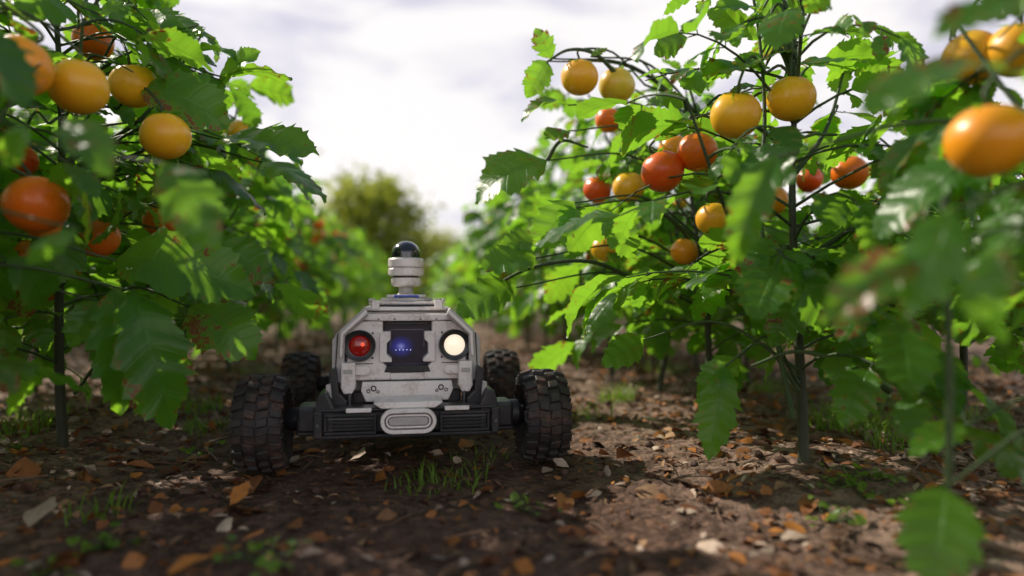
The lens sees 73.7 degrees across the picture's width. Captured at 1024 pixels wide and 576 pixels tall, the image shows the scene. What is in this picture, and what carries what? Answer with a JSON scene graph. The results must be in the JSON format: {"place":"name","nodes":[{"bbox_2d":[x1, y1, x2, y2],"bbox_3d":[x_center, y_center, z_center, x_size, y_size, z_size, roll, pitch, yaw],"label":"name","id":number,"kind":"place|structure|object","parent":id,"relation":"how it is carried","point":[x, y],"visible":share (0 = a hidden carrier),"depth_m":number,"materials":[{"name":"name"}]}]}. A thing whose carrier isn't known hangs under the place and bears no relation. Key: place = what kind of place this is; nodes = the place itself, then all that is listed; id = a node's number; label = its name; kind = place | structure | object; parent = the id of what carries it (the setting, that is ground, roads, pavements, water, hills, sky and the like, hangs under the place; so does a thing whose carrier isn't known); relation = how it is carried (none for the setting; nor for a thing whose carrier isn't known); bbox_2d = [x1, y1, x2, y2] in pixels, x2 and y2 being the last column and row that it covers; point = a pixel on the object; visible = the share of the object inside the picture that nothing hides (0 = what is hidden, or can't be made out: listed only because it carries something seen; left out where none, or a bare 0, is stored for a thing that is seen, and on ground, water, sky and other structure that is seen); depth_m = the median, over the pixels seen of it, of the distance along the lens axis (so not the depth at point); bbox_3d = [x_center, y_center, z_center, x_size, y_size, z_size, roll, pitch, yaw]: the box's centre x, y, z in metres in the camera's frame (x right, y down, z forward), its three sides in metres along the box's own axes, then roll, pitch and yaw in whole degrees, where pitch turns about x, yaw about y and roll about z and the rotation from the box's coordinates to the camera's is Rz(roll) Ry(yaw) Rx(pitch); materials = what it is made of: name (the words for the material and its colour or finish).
{"place":"outdoors","nodes":[
{"label":"outdoors","id":0,"kind":"place"},
{"bbox_2d":[231,378,292,467],"bbox_3d":[-0.378,0.205,1.041,0.069,0.137,0.137,0,-1,-10],"label":"tyre","id":1,"kind":"object","parent":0,"point":[274,422],"visible":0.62,"depth_m":0.98,"materials":[{"name":"rubber"}]},
{"bbox_2d":[282,355,320,406],"bbox_3d":[-0.451,0.211,1.465,0.069,0.137,0.137,0,-1,-10],"label":"tyre","id":2,"kind":"object","parent":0,"point":[308,384],"visible":0.38,"depth_m":1.41,"materials":[{"name":"rubber"}]},
{"bbox_2d":[327,417,372,419],"bbox_3d":[-0.234,0.190,0.991,0.065,0.002,0.007,0,-1,-10],"label":"grille slat","id":3,"kind":"object","parent":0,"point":[352,418],"visible":1,"depth_m":0.99,"materials":[{"name":"metal"}]},
{"bbox_2d":[389,416,427,425],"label":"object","id":4,"kind":"object","parent":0,"point":[410,420],"visible":1,"depth_m":0.99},
{"bbox_2d":[483,352,518,398],"bbox_3d":[-0.026,0.212,1.538,0.069,0.137,0.137,0,-1,-10],"label":"tyre","id":5,"kind":"object","parent":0,"point":[501,380],"visible":0.3,"depth_m":1.48,"materials":[{"name":"rubber"}]},
{"bbox_2d":[0,305,1023,575],"bbox_3d":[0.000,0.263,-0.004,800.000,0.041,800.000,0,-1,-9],"label":"ground","id":6,"kind":"structure","parent":0,"point":[342,553],"depth_m":0.91,"materials":[{"name":"soil"}]},
{"bbox_2d":[0,110,91,410],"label":"tomato plant","id":7,"kind":"object","parent":6,"relation":"on","point":[50,355],"visible":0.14,"depth_m":1.26,"materials":[{"name":"green plant"}]},
{"bbox_2d":[0,29,119,325],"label":"tomato plant","id":8,"kind":"object","parent":6,"relation":"on","point":[20,320],"visible":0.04,"depth_m":1.43,"materials":[{"name":"green plant"}]},
{"bbox_2d":[9,107,127,392],"bbox_3d":[-1.329,-0.156,1.950,0.680,0.921,0.749,0,-1,19],"label":"tomato plant","id":9,"kind":"object","parent":6,"relation":"on","point":[55,141],"visible":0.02,"depth_m":1.85,"materials":[{"name":"green plant"}]},
{"bbox_2d":[0,0,256,429],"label":"tomato plant","id":10,"kind":"object","parent":6,"relation":"on","point":[141,345],"visible":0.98,"depth_m":0.87,"materials":[{"name":"green plant"}]},
{"bbox_2d":[0,0,327,415],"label":"tomato plant","id":11,"kind":"object","parent":6,"relation":"on","point":[279,226],"visible":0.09,"depth_m":1.59,"materials":[{"name":"green plant"}]},
{"bbox_2d":[0,0,328,447],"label":"tomato plant","id":12,"kind":"object","parent":6,"relation":"on","point":[172,88],"visible":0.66,"depth_m":1.08,"materials":[{"name":"green plant"}]},
{"bbox_2d":[47,119,313,376],"bbox_3d":[-0.906,-0.130,1.929,0.619,0.839,0.682,0,-1,26],"label":"tomato plant","id":13,"kind":"object","parent":6,"relation":"on","point":[244,228],"visible":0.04,"depth_m":1.85,"materials":[{"name":"green plant"}]},
{"bbox_2d":[127,128,318,371],"bbox_3d":[-0.966,-0.117,2.292,0.615,0.829,0.622,0,-1,-11],"label":"tomato plant","id":14,"kind":"object","parent":6,"relation":"on","point":[270,310],"visible":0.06,"depth_m":2.29,"materials":[{"name":"green plant"}]},
{"bbox_2d":[229,373,293,473],"bbox_3d":[-0.378,0.205,1.041,0.073,0.149,0.148,0,-1,-10],"label":"tyre tread","id":15,"kind":"object","parent":6,"relation":"on","point":[264,466],"visible":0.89,"depth_m":0.99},
{"bbox_2d":[237,167,329,359],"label":"tomato plant","id":16,"kind":"object","parent":6,"relation":"on","point":[304,228],"visible":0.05,"depth_m":2.76,"materials":[{"name":"green plant"}]},
{"bbox_2d":[238,178,363,352],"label":"tomato plant","id":17,"kind":"object","parent":6,"relation":"on","point":[320,236],"visible":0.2,"depth_m":3.21,"materials":[{"name":"green plant"}]},
{"bbox_2d":[280,352,321,406],"bbox_3d":[-0.451,0.211,1.465,0.073,0.149,0.148,0,-1,-10],"label":"tyre tread","id":18,"kind":"object","parent":6,"relation":"on","point":[301,373],"visible":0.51,"depth_m":1.41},
{"bbox_2d":[314,150,448,303],"bbox_3d":[-2.494,-1.007,12.093,2.790,2.906,2.538,0,-1,-9],"label":"broadleaf tree","id":19,"kind":"object","parent":6,"relation":"on","point":[368,206],"visible":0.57,"depth_m":11.77,"materials":[{"name":"green plant"}]},
{"bbox_2d":[408,222,467,293],"bbox_3d":[-2.778,-0.887,24.122,3.716,2.989,3.564,-1,-1,43],"label":"broadleaf tree","id":20,"kind":"object","parent":6,"relation":"on","point":[445,242],"visible":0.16,"depth_m":23.47,"materials":[{"name":"green plant"}]},
{"bbox_2d":[0,434,969,575],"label":"weeds","id":21,"kind":"object","parent":6,"relation":"on","point":[273,565],"visible":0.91,"depth_m":0.78,"materials":[{"name":"green plant"}]},
{"bbox_2d":[482,349,520,398],"bbox_3d":[-0.026,0.212,1.538,0.073,0.149,0.149,0,-1,-10],"label":"tyre tread","id":22,"kind":"object","parent":6,"relation":"on","point":[498,355],"visible":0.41,"depth_m":1.48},
{"bbox_2d":[444,162,562,346],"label":"tomato plant","id":23,"kind":"object","parent":6,"relation":"on","point":[484,239],"visible":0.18,"depth_m":3.35,"materials":[{"name":"green plant"}]},
{"bbox_2d":[0,356,1023,526],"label":"grass","id":24,"kind":"structure","parent":6,"relation":"on","point":[819,420],"depth_m":1.33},
{"bbox_2d":[0,350,1023,575],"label":"soil clods","id":25,"kind":"object","parent":6,"relation":"on","point":[564,471],"visible":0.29,"depth_m":1.01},
{"bbox_2d":[0,355,1023,575],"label":"dry twigs","id":26,"kind":"object","parent":6,"relation":"on","point":[587,556],"visible":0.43,"depth_m":0.79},
{"bbox_2d":[0,333,1023,575],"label":"leaf litter","id":27,"kind":"object","parent":6,"relation":"on","point":[24,466],"visible":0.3,"depth_m":0.98,"materials":[{"name":"plant"}]},
{"bbox_2d":[18,193,1023,349],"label":"distant tomato rows","id":28,"kind":"object","parent":6,"relation":"on","point":[366,280],"visible":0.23,"depth_m":5.22,"materials":[{"name":"green plant"}]},
{"bbox_2d":[478,172,574,349],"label":"tomato plant","id":29,"kind":"object","parent":6,"relation":"on","point":[500,217],"visible":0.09,"depth_m":3.00,"materials":[{"name":"green plant"}]},
{"bbox_2d":[513,368,572,461],"bbox_3d":[0.048,0.206,1.115,0.073,0.149,0.149,0,-1,-10],"label":"tyre tread","id":30,"kind":"object","parent":6,"relation":"on","point":[523,377],"visible":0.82,"depth_m":1.06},
{"bbox_2d":[478,129,651,364],"bbox_3d":[0.190,-0.146,2.597,0.655,0.889,0.785,0,-1,-31],"label":"tomato plant","id":31,"kind":"object","parent":6,"relation":"on","point":[499,202],"visible":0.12,"depth_m":2.54,"materials":[{"name":"green plant"}]},
{"bbox_2d":[502,98,713,376],"bbox_3d":[0.337,-0.147,2.202,0.739,0.877,0.706,0,-1,16],"label":"tomato plant","id":32,"kind":"object","parent":6,"relation":"on","point":[523,303],"visible":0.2,"depth_m":2.12,"materials":[{"name":"green plant"}]},
{"bbox_2d":[535,76,818,394],"bbox_3d":[0.437,-0.131,1.764,0.699,0.848,0.628,-1,-1,36],"label":"tomato plant","id":33,"kind":"object","parent":6,"relation":"on","point":[657,347],"visible":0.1,"depth_m":1.73,"materials":[{"name":"green plant"}]},
{"bbox_2d":[456,28,906,398],"bbox_3d":[0.320,-0.098,1.457,0.909,0.774,0.728,0,-1,-9],"label":"tomato plant","id":34,"kind":"object","parent":6,"relation":"on","point":[510,172],"visible":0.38,"depth_m":1.30,"materials":[{"name":"green plant"}]},
{"bbox_2d":[637,202,742,368],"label":"tomato plant","id":35,"kind":"object","parent":6,"relation":"on","point":[697,330],"depth_m":2.52,"materials":[{"name":"green plant"}]},
{"bbox_2d":[663,189,810,385],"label":"tomato plant","id":36,"kind":"object","parent":6,"relation":"on","point":[680,334],"visible":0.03,"depth_m":2.00,"materials":[{"name":"green plant"}]},
{"bbox_2d":[531,0,1023,483],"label":"tomato plant","id":37,"kind":"object","parent":6,"relation":"on","point":[786,296],"visible":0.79,"depth_m":0.97,"materials":[{"name":"green plant"}]},
{"bbox_2d":[745,128,908,402],"bbox_3d":[0.788,-0.035,1.642,0.499,0.678,0.599,0,-1,20],"label":"tomato plant","id":38,"kind":"object","parent":6,"relation":"on","point":[870,193],"visible":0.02,"depth_m":1.63,"materials":[{"name":"green plant"}]},
{"bbox_2d":[722,0,1023,575],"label":"tomato plant","id":39,"kind":"object","parent":6,"relation":"on","point":[972,150],"visible":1,"depth_m":0.59,"materials":[{"name":"green plant"}]},
{"bbox_2d":[731,101,1023,446],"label":"tomato plant","id":40,"kind":"object","parent":6,"relation":"on","point":[1009,357],"visible":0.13,"depth_m":1.20,"materials":[{"name":"green plant"}]},
{"bbox_2d":[861,178,1000,376],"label":"tomato plant","id":41,"kind":"object","parent":6,"relation":"on","point":[977,361],"visible":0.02,"depth_m":1.99,"materials":[{"name":"green plant"}]},
{"bbox_2d":[964,221,1023,344],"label":"tomato plant","id":42,"kind":"object","parent":6,"relation":"on","point":[985,339],"visible":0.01,"depth_m":1.71,"materials":[{"name":"green plant"}]},
{"bbox_3d":[-0.198,0.219,1.270,0.120,0.011,0.430,0,-1,-10],"label":"belly pan","id":43,"kind":"object","parent":6,"relation":"on","visible":0},
{"bbox_2d":[353,400,460,404],"bbox_3d":[-0.200,0.197,1.280,0.170,0.030,0.490,0,-1,-10],"label":"chassis","id":44,"kind":"object","parent":43,"relation":"on","point":[369,403],"visible":0.02,"depth_m":1.07,"materials":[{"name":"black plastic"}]},
{"bbox_2d":[285,407,297,430],"bbox_3d":[-0.299,0.201,1.055,0.096,0.044,0.044,0,-1,-10],"label":"axle housing","id":45,"kind":"object","parent":44,"relation":"attached to","point":[291,419],"visible":0.24,"depth_m":1.03,"materials":[{"name":"black plastic"}]},
{"bbox_2d":[329,367,347,404],"bbox_3d":[-0.269,0.160,1.043,0.035,0.077,0.045,0,-1,-10],"label":"shadow frame","id":46,"kind":"object","parent":45,"relation":"on","point":[339,396],"visible":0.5,"depth_m":1.02,"materials":[{"name":"black plastic"}]},
{"bbox_2d":[332,332,337,367],"bbox_3d":[-0.299,0.110,1.198,0.009,0.078,0.300,0,-1,-10],"label":"side skirt","id":47,"kind":"object","parent":46,"relation":"attached to","point":[334,347],"visible":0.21,"depth_m":1.05,"materials":[{"name":"grey plastic"}]},
{"bbox_2d":[341,362,355,393],"bbox_3d":[-0.251,0.138,1.050,0.023,0.048,0.020,0,-1,-10],"label":"hinge leg","id":48,"kind":"object","parent":46,"relation":"attached to","point":[348,383],"visible":1,"depth_m":1.04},
{"bbox_2d":[336,308,368,382],"bbox_3d":[-0.251,0.089,1.072,0.049,0.115,0.045,0,-1,-10],"label":"side armour","id":49,"kind":"object","parent":46,"relation":"on","point":[340,360],"visible":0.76,"depth_m":1.05,"materials":[{"name":"grey plastic"}]},
{"bbox_2d":[339,310,366,356],"bbox_3d":[-0.243,0.069,1.047,0.042,0.072,0.004,0,-1,-10],"label":"side armour edge","id":50,"kind":"object","parent":49,"relation":"attached to","point":[356,320],"visible":1,"depth_m":1.04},
{"bbox_2d":[296,431,312,435],"bbox_3d":[-0.277,0.218,1.035,0.095,0.010,0.010,0,-1,-10],"label":"control arm","id":51,"kind":"object","parent":44,"relation":"attached to","point":[304,434],"visible":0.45,"depth_m":1.02},
{"bbox_2d":[296,402,315,432],"bbox_3d":[-0.313,0.199,1.052,0.030,0.040,0.060,0,-1,-10],"label":"gearbox","id":52,"kind":"object","parent":51,"relation":"attached to","point":[305,411],"visible":0.6,"depth_m":1.02,"materials":[{"name":"black plastic"}]},
{"bbox_2d":[316,375,340,391],"bbox_3d":[-0.372,0.207,1.478,0.096,0.044,0.044,0,-1,-10],"label":"axle housing","id":53,"kind":"object","parent":44,"relation":"attached to","point":[320,383],"visible":0.29,"depth_m":1.46,"materials":[{"name":"black plastic"}]},
{"bbox_2d":[352,388,460,402],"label":"radiator block","id":54,"kind":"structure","parent":44,"relation":"on","point":[357,395],"depth_m":1.09,"materials":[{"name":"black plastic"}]},
{"bbox_2d":[346,310,458,389],"bbox_3d":[-0.200,0.106,1.279,0.200,0.133,0.335,0,-1,-10],"label":"body shell","id":55,"kind":"object","parent":54,"relation":"on","point":[359,384],"visible":0.05,"depth_m":1.12},
{"bbox_2d":[365,305,448,310],"bbox_3d":[-0.195,0.035,1.253,0.136,0.006,0.310,0,-1,-10],"label":"roof plate","id":56,"kind":"object","parent":55,"relation":"on","point":[369,308],"visible":0.58,"depth_m":1.10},
{"bbox_2d":[369,301,443,304],"bbox_3d":[-0.193,0.027,1.243,0.124,0.005,0.250,0,-1,-10],"label":"roof plate","id":57,"kind":"object","parent":56,"relation":"on","point":[406,303],"visible":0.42,"depth_m":1.12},
{"bbox_2d":[381,298,431,300],"bbox_3d":[-0.193,0.021,1.238,0.088,0.006,0.140,0,-1,-10],"label":"sensor base","id":58,"kind":"object","parent":56,"relation":"on","point":[406,299],"visible":0.98,"depth_m":1.17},
{"bbox_2d":[397,287,414,294],"bbox_3d":[-0.191,0.005,1.228,0.032,0.014,0.032,0,-1,-10],"label":"sensor neck","id":59,"kind":"object","parent":58,"relation":"on","point":[405,290],"visible":1,"depth_m":1.22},
{"bbox_2d":[391,278,420,286],"bbox_3d":[-0.191,-0.010,1.229,0.053,0.015,0.053,0,-1,-10],"label":"sensor collar","id":60,"kind":"object","parent":59,"relation":"on","point":[405,282],"visible":1,"depth_m":1.21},
{"bbox_2d":[388,268,423,275],"bbox_3d":[-0.191,-0.029,1.229,0.064,0.014,0.064,0,-1,-10],"label":"sensor ring","id":61,"kind":"object","parent":60,"relation":"on","point":[405,271],"visible":0.96,"depth_m":1.20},
{"bbox_2d":[388,257,423,267],"bbox_3d":[-0.191,-0.045,1.229,0.064,0.016,0.064,0,-1,-10],"label":"sensor cap ring","id":62,"kind":"object","parent":61,"relation":"on","point":[405,262],"visible":0.87,"depth_m":1.20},
{"bbox_2d":[391,241,420,257],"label":"sensor dome","id":63,"kind":"structure","parent":62,"relation":"on","point":[406,249],"depth_m":1.21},
{"bbox_2d":[361,379,452,401],"bbox_3d":[-0.166,0.162,1.080,0.143,0.031,0.027,0,-1,-10],"label":"panel","id":64,"kind":"object","parent":44,"relation":"on","point":[403,388],"visible":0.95,"depth_m":1.07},
{"bbox_2d":[365,378,448,381],"bbox_3d":[-0.166,0.145,1.085,0.131,0.002,0.026,0,-1,-10],"label":"panel seam","id":65,"kind":"object","parent":64,"relation":"on","point":[405,380],"visible":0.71,"depth_m":1.07,"materials":[{"name":"black plastic"}]},
{"bbox_2d":[347,321,390,380],"bbox_3d":[-0.227,0.099,1.084,0.067,0.093,0.035,0,-1,-10],"label":"face panel","id":66,"kind":"object","parent":65,"relation":"on","point":[377,368],"visible":0.55,"depth_m":1.07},
{"bbox_2d":[344,330,375,361],"bbox_3d":[-0.237,0.090,1.066,0.049,0.049,0.026,0,-1,-10],"label":"red lamp housing","id":67,"kind":"object","parent":66,"relation":"attached to","point":[369,336],"visible":0.99,"depth_m":1.05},
{"bbox_2d":[349,335,369,356],"bbox_3d":[-0.236,0.090,1.058,0.034,0.034,0.010,0,-1,-10],"label":"red lamp lens","id":68,"kind":"object","parent":67,"relation":"in","point":[356,348],"visible":1,"depth_m":1.06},
{"bbox_2d":[356,366,370,374],"bbox_3d":[-0.231,0.128,1.060,0.023,0.014,0.008,0,-1,-10],"label":"face bracket","id":69,"kind":"object","parent":66,"relation":"attached to","point":[363,370],"visible":1,"depth_m":1.06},
{"bbox_2d":[380,331,391,361],"bbox_3d":[-0.199,0.092,1.077,0.019,0.048,0.024,0,-1,-10],"label":"window clip","id":70,"kind":"object","parent":66,"relation":"attached to","point":[385,337],"depth_m":1.06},
{"bbox_2d":[384,364,429,371],"bbox_3d":[-0.166,0.128,1.084,0.072,0.010,0.019,0,-1,-10],"label":"wiper shelf","id":71,"kind":"object","parent":65,"relation":"on","point":[410,368],"visible":1,"depth_m":1.08,"materials":[{"name":"black plastic"}]},
{"bbox_2d":[391,372,423,379],"bbox_3d":[-0.168,0.139,1.095,0.052,0.011,0.034,0,-1,-10],"label":"sill bar","id":72,"kind":"object","parent":65,"relation":"on","point":[407,375],"visible":0.76,"depth_m":1.08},
{"bbox_2d":[384,322,429,364],"bbox_3d":[-0.168,0.092,1.097,0.072,0.074,0.004,0,-1,-10],"label":"display","id":73,"kind":"object","parent":72,"relation":"on","point":[406,341],"visible":0.7,"depth_m":1.09,"materials":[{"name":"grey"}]},
{"bbox_2d":[424,320,465,378],"bbox_3d":[-0.109,0.099,1.105,0.067,0.093,0.035,0,-1,-10],"label":"face panel","id":74,"kind":"object","parent":65,"relation":"on","point":[436,367],"visible":0.56,"depth_m":1.09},
{"bbox_2d":[364,313,450,320],"bbox_3d":[-0.168,0.047,1.094,0.147,0.011,0.037,0,-1,-10],"label":"brow bar","id":75,"kind":"object","parent":74,"relation":"on","point":[410,317],"visible":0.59,"depth_m":1.08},
{"bbox_2d":[386,321,427,324],"bbox_3d":[-0.167,0.056,1.090,0.068,0.004,0.009,0,-1,-10],"label":"window hood","id":76,"kind":"object","parent":75,"relation":"attached to","point":[406,323],"depth_m":1.09,"materials":[{"name":"black plastic"}]},
{"bbox_2d":[422,331,434,361],"bbox_3d":[-0.133,0.092,1.089,0.019,0.048,0.023,0,-1,-10],"label":"window clip","id":77,"kind":"object","parent":74,"relation":"attached to","point":[429,338],"depth_m":1.08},
{"bbox_2d":[444,364,457,373],"bbox_3d":[-0.097,0.129,1.083,0.023,0.014,0.008,0,-1,-10],"label":"face bracket","id":78,"kind":"object","parent":74,"relation":"attached to","point":[450,368],"visible":1,"depth_m":1.08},
{"bbox_2d":[439,329,468,359],"bbox_3d":[-0.093,0.090,1.091,0.049,0.049,0.026,0,-1,-10],"label":"headlight housing","id":79,"kind":"object","parent":74,"relation":"attached to","point":[443,337],"visible":1,"depth_m":1.08,"materials":[{"name":"black plastic"}]},
{"bbox_2d":[444,334,464,354],"bbox_3d":[-0.091,0.090,1.083,0.034,0.034,0.010,0,-1,-10],"label":"headlight lens","id":80,"kind":"object","parent":79,"relation":"in","point":[454,344],"visible":1,"depth_m":1.08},
{"bbox_2d":[445,308,476,379],"bbox_3d":[-0.082,0.089,1.101,0.049,0.115,0.045,0,-1,-10],"label":"side armour","id":81,"kind":"object","parent":74,"relation":"attached to","point":[470,357],"visible":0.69,"depth_m":1.08,"materials":[{"name":"grey plastic"}]},
{"bbox_2d":[447,310,473,354],"bbox_3d":[-0.081,0.070,1.075,0.042,0.072,0.004,0,-1,-10],"label":"side armour edge","id":82,"kind":"object","parent":81,"relation":"attached to","point":[458,320],"visible":1,"depth_m":1.07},
{"bbox_2d":[334,408,479,432],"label":"bumper beam","id":83,"kind":"structure","parent":44,"relation":"attached to","point":[379,414],"depth_m":1.00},
{"bbox_2d":[313,411,322,438],"bbox_3d":[-0.281,0.196,0.994,0.012,0.038,0.046,0,-1,-10],"label":"bumper end","id":84,"kind":"object","parent":83,"relation":"on","point":[318,419],"visible":0.69,"depth_m":0.97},
{"bbox_2d":[312,388,335,433],"bbox_3d":[-0.278,0.182,1.016,0.030,0.060,0.065,0,-1,-10],"label":"bracket","id":85,"kind":"object","parent":83,"relation":"on","point":[325,400],"visible":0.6,"depth_m":0.98,"materials":[{"name":"black plastic"}]},
{"bbox_2d":[324,413,375,417],"bbox_3d":[-0.233,0.184,0.985,0.074,0.004,0.004,0,-1,-9],"label":"fog frame top","id":86,"kind":"object","parent":83,"relation":"on","point":[349,415],"visible":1,"depth_m":0.98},
{"bbox_2d":[324,430,375,435],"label":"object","id":87,"kind":"object","parent":83,"relation":"on","point":[362,432],"visible":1,"depth_m":0.98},
{"bbox_2d":[327,427,372,430],"bbox_3d":[-0.234,0.205,0.991,0.065,0.002,0.007,0,-1,-10],"label":"grille slat","id":88,"kind":"object","parent":87,"relation":"on","point":[357,428],"visible":1,"depth_m":0.99,"materials":[{"name":"black plastic"}]},
{"bbox_2d":[327,424,372,426],"bbox_3d":[-0.234,0.200,0.991,0.065,0.002,0.007,0,-1,-10],"label":"grille slat","id":89,"kind":"object","parent":88,"relation":"on","point":[349,425],"visible":1,"depth_m":0.99,"materials":[{"name":"black plastic"}]},
{"bbox_2d":[327,420,372,423],"bbox_3d":[-0.234,0.195,0.991,0.065,0.002,0.007,0,-1,-10],"label":"grille slat","id":90,"kind":"object","parent":89,"relation":"on","point":[361,421],"visible":1,"depth_m":0.99,"materials":[{"name":"black plastic"}]},
{"bbox_2d":[346,408,371,412],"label":"bumper trim","id":91,"kind":"structure","parent":83,"relation":"on","point":[358,410],"depth_m":0.98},
{"bbox_2d":[316,430,496,439],"bbox_3d":[-0.155,0.216,1.020,0.264,0.006,0.038,0,-1,-10],"label":"bumper lip","id":92,"kind":"object","parent":83,"relation":"on","point":[387,435],"visible":0.45,"depth_m":1.00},
{"bbox_2d":[316,402,496,412],"bbox_3d":[-0.155,0.178,1.020,0.264,0.005,0.038,0,-1,-10],"label":"bumper rail","id":93,"kind":"object","parent":83,"relation":"on","point":[441,406],"visible":0.54,"depth_m":1.01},
{"bbox_2d":[374,395,442,408],"bbox_3d":[-0.156,0.171,1.026,0.100,0.010,0.065,0,-1,-10],"label":"tow mount","id":94,"kind":"object","parent":83,"relation":"on","point":[410,401],"visible":1,"depth_m":1.00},
{"bbox_2d":[380,408,436,433],"bbox_3d":[-0.150,0.192,0.987,0.080,0.035,0.012,0,-1,-10],"label":"tow ring","id":95,"kind":"object","parent":94,"relation":"on","point":[385,428],"visible":1,"depth_m":0.98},
{"bbox_2d":[386,413,430,428],"bbox_3d":[-0.150,0.192,0.987,0.065,0.020,0.008,0,-1,-10],"label":"tow ring","id":96,"kind":"object","parent":94,"relation":"on","point":[408,426],"visible":1,"depth_m":0.98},
{"bbox_2d":[445,405,468,409],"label":"bumper trim","id":97,"kind":"structure","parent":83,"relation":"on","point":[459,407],"depth_m":1.01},
{"bbox_2d":[440,410,489,413],"bbox_3d":[-0.070,0.184,1.013,0.074,0.004,0.004,0,-1,-10],"label":"fog frame top","id":98,"kind":"object","parent":83,"relation":"on","point":[464,412],"visible":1,"depth_m":1.01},
{"bbox_2d":[440,427,489,431],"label":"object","id":99,"kind":"object","parent":83,"relation":"on","point":[464,429],"visible":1,"depth_m":1.01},
{"bbox_2d":[478,385,499,427],"bbox_3d":[-0.038,0.182,1.057,0.030,0.060,0.065,0,-1,-10],"label":"bracket","id":100,"kind":"object","parent":83,"relation":"on","point":[487,396],"visible":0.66,"depth_m":1.02,"materials":[{"name":"black plastic"}]},
{"bbox_2d":[490,406,498,432],"bbox_3d":[-0.028,0.197,1.038,0.012,0.038,0.046,0,-1,-10],"label":"bumper end","id":101,"kind":"object","parent":83,"relation":"on","point":[494,427],"visible":0.69,"depth_m":1.01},
{"bbox_2d":[499,424,512,429],"bbox_3d":[-0.045,0.218,1.075,0.095,0.010,0.010,0,-1,-10],"label":"control arm","id":102,"kind":"object","parent":44,"relation":"attached to","point":[505,427],"visible":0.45,"depth_m":1.08},
{"bbox_2d":[496,397,512,426],"bbox_3d":[-0.017,0.200,1.103,0.030,0.040,0.060,0,-1,-10],"label":"gearbox","id":103,"kind":"object","parent":102,"relation":"attached to","point":[505,405],"visible":0.54,"depth_m":1.07,"materials":[{"name":"black plastic"}]},
{"bbox_2d":[508,399,523,425],"bbox_3d":[-0.031,0.202,1.101,0.096,0.044,0.044,0,-1,-10],"label":"axle housing","id":104,"kind":"object","parent":44,"relation":"attached to","point":[518,413],"visible":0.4,"depth_m":1.09,"materials":[{"name":"black plastic"}]},
{"bbox_2d":[466,365,483,401],"bbox_3d":[-0.056,0.160,1.080,0.035,0.077,0.045,0,-1,-10],"label":"shadow frame","id":105,"kind":"object","parent":104,"relation":"on","point":[473,393],"visible":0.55,"depth_m":1.06,"materials":[{"name":"black plastic"}]},
{"bbox_2d":[457,360,472,390],"bbox_3d":[-0.074,0.139,1.080,0.023,0.048,0.020,0,-1,-10],"label":"hinge leg","id":106,"kind":"object","parent":105,"relation":"attached to","point":[465,381],"visible":1,"depth_m":1.07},
{"bbox_2d":[475,331,480,364],"bbox_3d":[-0.080,0.110,1.236,0.009,0.078,0.300,0,-1,-10],"label":"side skirt","id":107,"kind":"object","parent":105,"relation":"attached to","point":[478,345],"visible":0.21,"depth_m":1.09,"materials":[{"name":"grey plastic"}]},
{"bbox_2d":[0,0,1023,273],"label":"sky","id":108,"kind":"structure","parent":0,"point":[432,89],"materials":[{"name":"white"}]},
{"bbox_2d":[514,373,570,457],"bbox_3d":[0.048,0.206,1.115,0.069,0.137,0.137,0,-1,-10],"label":"tyre","id":109,"kind":"object","parent":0,"point":[546,414],"visible":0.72,"depth_m":1.05,"materials":[{"name":"rubber"}]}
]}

